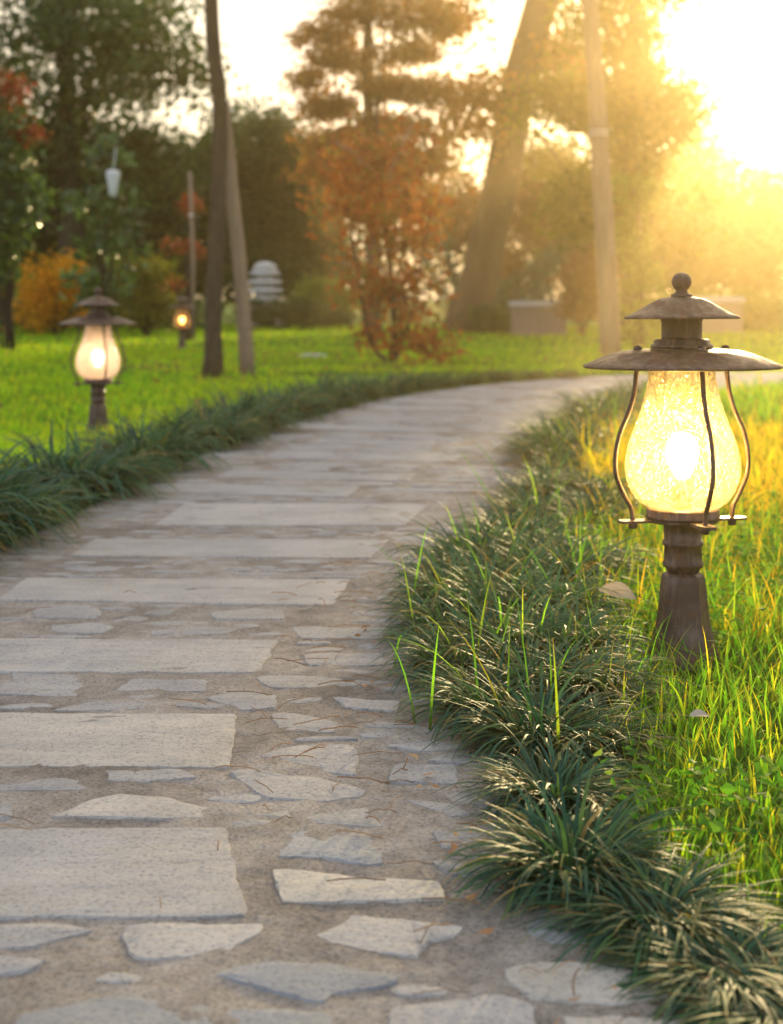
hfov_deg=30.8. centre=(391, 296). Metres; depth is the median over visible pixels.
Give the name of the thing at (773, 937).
mondo grass
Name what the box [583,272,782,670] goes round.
garden lamp
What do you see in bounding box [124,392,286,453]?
mondo grass
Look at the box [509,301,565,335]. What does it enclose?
stone bench
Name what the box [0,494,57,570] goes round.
mondo grass
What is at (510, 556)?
mondo grass
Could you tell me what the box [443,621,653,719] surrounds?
mondo grass
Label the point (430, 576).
mondo grass
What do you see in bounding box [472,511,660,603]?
mondo grass
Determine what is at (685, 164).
haze tree
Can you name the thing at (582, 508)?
mondo grass
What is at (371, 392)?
mondo grass
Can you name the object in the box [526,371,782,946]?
lawn grass
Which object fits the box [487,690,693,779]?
mondo grass
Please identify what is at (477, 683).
border grass
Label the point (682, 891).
mondo grass
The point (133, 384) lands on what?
turf grass
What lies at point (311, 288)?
mound shrub
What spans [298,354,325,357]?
flat stone
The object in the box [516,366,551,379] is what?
mondo grass
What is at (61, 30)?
broadleaf tree
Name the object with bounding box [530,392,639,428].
mondo grass
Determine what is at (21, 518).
mondo grass
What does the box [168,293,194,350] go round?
garden lamp
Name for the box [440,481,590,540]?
mondo grass
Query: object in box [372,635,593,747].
mondo grass
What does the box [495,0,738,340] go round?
yellow tree
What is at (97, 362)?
garden lamp
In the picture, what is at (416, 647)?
mondo grass
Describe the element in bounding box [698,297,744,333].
stone bench
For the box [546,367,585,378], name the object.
mondo grass
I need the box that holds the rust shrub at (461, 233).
[382,147,621,307]
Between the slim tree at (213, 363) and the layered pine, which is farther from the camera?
the layered pine
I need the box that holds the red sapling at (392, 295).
[293,95,474,363]
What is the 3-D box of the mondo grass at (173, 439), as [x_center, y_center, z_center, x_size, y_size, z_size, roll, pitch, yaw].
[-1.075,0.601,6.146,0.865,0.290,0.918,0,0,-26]
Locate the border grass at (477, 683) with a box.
[363,389,676,765]
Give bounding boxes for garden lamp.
[59,288,136,436]
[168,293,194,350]
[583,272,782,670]
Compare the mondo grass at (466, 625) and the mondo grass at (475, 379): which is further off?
the mondo grass at (475, 379)
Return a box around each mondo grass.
[0,416,195,509]
[0,431,126,554]
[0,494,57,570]
[45,401,242,475]
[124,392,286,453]
[165,379,321,434]
[225,375,347,422]
[274,368,379,407]
[304,368,403,402]
[345,367,433,395]
[363,605,555,699]
[364,571,534,655]
[369,540,547,618]
[372,494,551,584]
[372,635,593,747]
[377,365,451,390]
[388,562,607,684]
[396,542,600,635]
[404,504,601,596]
[413,652,656,775]
[417,368,472,386]
[426,721,672,835]
[429,749,731,929]
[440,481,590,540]
[442,496,608,561]
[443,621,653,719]
[447,541,651,633]
[452,371,496,383]
[456,476,597,520]
[459,579,673,672]
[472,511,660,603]
[480,366,525,381]
[481,463,597,501]
[483,825,782,993]
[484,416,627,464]
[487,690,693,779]
[494,451,604,490]
[496,624,707,720]
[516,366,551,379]
[516,442,606,475]
[522,400,631,435]
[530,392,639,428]
[531,477,651,535]
[536,383,656,421]
[540,479,655,514]
[545,463,649,502]
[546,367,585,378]
[569,888,782,1023]
[585,384,672,409]
[592,374,686,405]
[611,374,689,402]
[618,371,709,398]
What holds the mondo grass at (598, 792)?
on the ground at (674, 748)
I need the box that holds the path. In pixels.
[0,369,782,1023]
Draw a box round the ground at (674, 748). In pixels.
[0,300,782,968]
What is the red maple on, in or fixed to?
on the ground at (674, 748)
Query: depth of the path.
2.26 m
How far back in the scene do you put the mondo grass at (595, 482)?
5.19 m
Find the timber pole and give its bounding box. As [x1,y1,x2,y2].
[582,0,621,356]
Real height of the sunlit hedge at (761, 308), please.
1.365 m
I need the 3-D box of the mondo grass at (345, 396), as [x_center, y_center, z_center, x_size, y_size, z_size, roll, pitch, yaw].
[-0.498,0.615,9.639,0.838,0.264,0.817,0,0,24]
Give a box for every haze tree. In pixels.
[585,127,740,295]
[649,146,782,302]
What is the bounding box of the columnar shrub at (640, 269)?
[596,161,677,347]
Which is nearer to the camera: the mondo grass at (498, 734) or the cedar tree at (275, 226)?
the mondo grass at (498, 734)
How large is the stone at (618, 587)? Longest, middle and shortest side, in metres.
0.085 x 0.044 x 0.016 m
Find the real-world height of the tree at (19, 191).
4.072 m
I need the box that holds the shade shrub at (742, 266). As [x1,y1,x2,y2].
[617,221,782,302]
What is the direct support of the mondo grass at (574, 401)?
on the ground at (674, 748)
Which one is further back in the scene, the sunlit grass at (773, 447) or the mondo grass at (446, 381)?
the mondo grass at (446, 381)
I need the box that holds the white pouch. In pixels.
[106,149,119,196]
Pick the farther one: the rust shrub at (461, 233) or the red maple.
the rust shrub at (461, 233)
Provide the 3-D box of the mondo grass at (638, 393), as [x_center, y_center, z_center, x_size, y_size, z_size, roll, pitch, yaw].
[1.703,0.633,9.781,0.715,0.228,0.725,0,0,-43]
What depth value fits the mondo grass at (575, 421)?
7.67 m
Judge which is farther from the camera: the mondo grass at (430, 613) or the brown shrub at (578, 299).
the brown shrub at (578, 299)
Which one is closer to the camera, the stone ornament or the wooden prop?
the wooden prop
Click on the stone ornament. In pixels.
(264, 272)
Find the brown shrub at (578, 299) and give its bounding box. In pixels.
[545,252,620,336]
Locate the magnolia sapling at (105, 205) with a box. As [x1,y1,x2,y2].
[56,125,152,316]
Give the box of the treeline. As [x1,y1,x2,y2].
[26,102,782,314]
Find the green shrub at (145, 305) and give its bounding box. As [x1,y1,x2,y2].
[93,242,200,336]
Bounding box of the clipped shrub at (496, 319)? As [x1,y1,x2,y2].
[455,296,510,333]
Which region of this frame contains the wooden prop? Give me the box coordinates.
[211,101,254,376]
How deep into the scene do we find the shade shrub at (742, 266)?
33.65 m
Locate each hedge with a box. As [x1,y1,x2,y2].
[116,292,362,329]
[649,272,782,331]
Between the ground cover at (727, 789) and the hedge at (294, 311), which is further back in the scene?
the hedge at (294, 311)
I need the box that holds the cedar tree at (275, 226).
[153,83,365,315]
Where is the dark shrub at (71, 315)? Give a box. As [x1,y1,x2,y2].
[2,250,169,332]
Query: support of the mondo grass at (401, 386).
on the ground at (674, 748)
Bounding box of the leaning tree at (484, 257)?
[401,0,609,333]
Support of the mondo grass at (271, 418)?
on the ground at (674, 748)
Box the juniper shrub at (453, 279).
[408,224,591,314]
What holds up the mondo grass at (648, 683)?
on the ground at (674, 748)
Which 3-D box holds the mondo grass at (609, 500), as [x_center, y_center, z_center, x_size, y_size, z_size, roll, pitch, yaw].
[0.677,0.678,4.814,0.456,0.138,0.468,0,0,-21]
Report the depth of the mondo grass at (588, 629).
2.85 m
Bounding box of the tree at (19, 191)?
[0,67,63,350]
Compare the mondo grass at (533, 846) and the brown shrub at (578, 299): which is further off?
the brown shrub at (578, 299)
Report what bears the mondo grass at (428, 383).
on the ground at (674, 748)
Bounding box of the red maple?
[156,191,207,340]
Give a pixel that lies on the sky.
(742, 40)
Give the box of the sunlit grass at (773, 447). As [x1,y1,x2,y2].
[548,397,782,646]
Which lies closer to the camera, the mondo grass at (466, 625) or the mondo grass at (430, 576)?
the mondo grass at (466, 625)
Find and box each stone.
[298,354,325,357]
[599,582,635,598]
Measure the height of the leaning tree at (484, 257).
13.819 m
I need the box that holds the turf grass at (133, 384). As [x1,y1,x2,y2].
[0,323,782,475]
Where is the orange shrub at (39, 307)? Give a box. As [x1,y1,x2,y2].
[2,244,101,334]
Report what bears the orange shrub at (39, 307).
on the ground at (674, 748)
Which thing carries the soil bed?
on the ground at (674, 748)
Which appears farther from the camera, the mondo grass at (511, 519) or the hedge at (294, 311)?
the hedge at (294, 311)
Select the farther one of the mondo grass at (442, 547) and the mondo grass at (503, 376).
the mondo grass at (503, 376)
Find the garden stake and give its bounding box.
[188,171,194,340]
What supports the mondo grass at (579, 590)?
on the ground at (674, 748)
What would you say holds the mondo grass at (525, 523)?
on the ground at (674, 748)
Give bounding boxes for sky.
[0,0,782,299]
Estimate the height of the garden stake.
2.901 m
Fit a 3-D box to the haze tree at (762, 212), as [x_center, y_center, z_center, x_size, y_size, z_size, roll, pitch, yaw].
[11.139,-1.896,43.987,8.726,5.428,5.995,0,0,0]
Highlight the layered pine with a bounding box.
[269,0,484,336]
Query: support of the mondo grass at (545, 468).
on the ground at (674, 748)
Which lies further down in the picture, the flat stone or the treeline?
the flat stone
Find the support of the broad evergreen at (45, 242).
on the ground at (674, 748)
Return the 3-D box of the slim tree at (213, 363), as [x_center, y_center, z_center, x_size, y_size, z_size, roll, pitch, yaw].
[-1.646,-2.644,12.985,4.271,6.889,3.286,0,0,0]
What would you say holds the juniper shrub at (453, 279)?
on the ground at (674, 748)
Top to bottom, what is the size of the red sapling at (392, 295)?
3.055 m
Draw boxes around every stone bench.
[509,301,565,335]
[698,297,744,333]
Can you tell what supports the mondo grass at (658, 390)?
on the ground at (674, 748)
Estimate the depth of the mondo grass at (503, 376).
12.53 m
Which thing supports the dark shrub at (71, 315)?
on the ground at (674, 748)
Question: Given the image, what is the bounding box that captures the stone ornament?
[248,261,284,328]
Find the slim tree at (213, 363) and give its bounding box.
[201,0,227,377]
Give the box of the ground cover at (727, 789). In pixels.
[536,489,782,876]
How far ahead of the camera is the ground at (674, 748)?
3.04 m
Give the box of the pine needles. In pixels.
[0,435,782,1023]
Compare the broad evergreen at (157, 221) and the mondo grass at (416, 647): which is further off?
the broad evergreen at (157, 221)
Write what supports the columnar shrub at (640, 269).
on the ground at (674, 748)
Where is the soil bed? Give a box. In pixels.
[62,365,194,370]
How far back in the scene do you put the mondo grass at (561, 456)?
5.91 m
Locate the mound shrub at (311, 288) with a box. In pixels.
[286,270,363,326]
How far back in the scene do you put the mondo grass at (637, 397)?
9.29 m
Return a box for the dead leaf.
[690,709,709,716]
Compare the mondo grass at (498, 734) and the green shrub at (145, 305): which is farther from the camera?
the green shrub at (145, 305)
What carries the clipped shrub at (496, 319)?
on the ground at (674, 748)
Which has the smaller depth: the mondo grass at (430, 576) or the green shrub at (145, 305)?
the mondo grass at (430, 576)
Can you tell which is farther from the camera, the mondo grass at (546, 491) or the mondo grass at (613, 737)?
the mondo grass at (546, 491)
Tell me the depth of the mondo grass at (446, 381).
11.87 m
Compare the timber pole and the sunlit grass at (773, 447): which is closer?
the sunlit grass at (773, 447)
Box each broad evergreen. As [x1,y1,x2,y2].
[1,146,98,313]
[19,112,248,321]
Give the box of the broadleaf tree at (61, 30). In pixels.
[0,0,252,328]

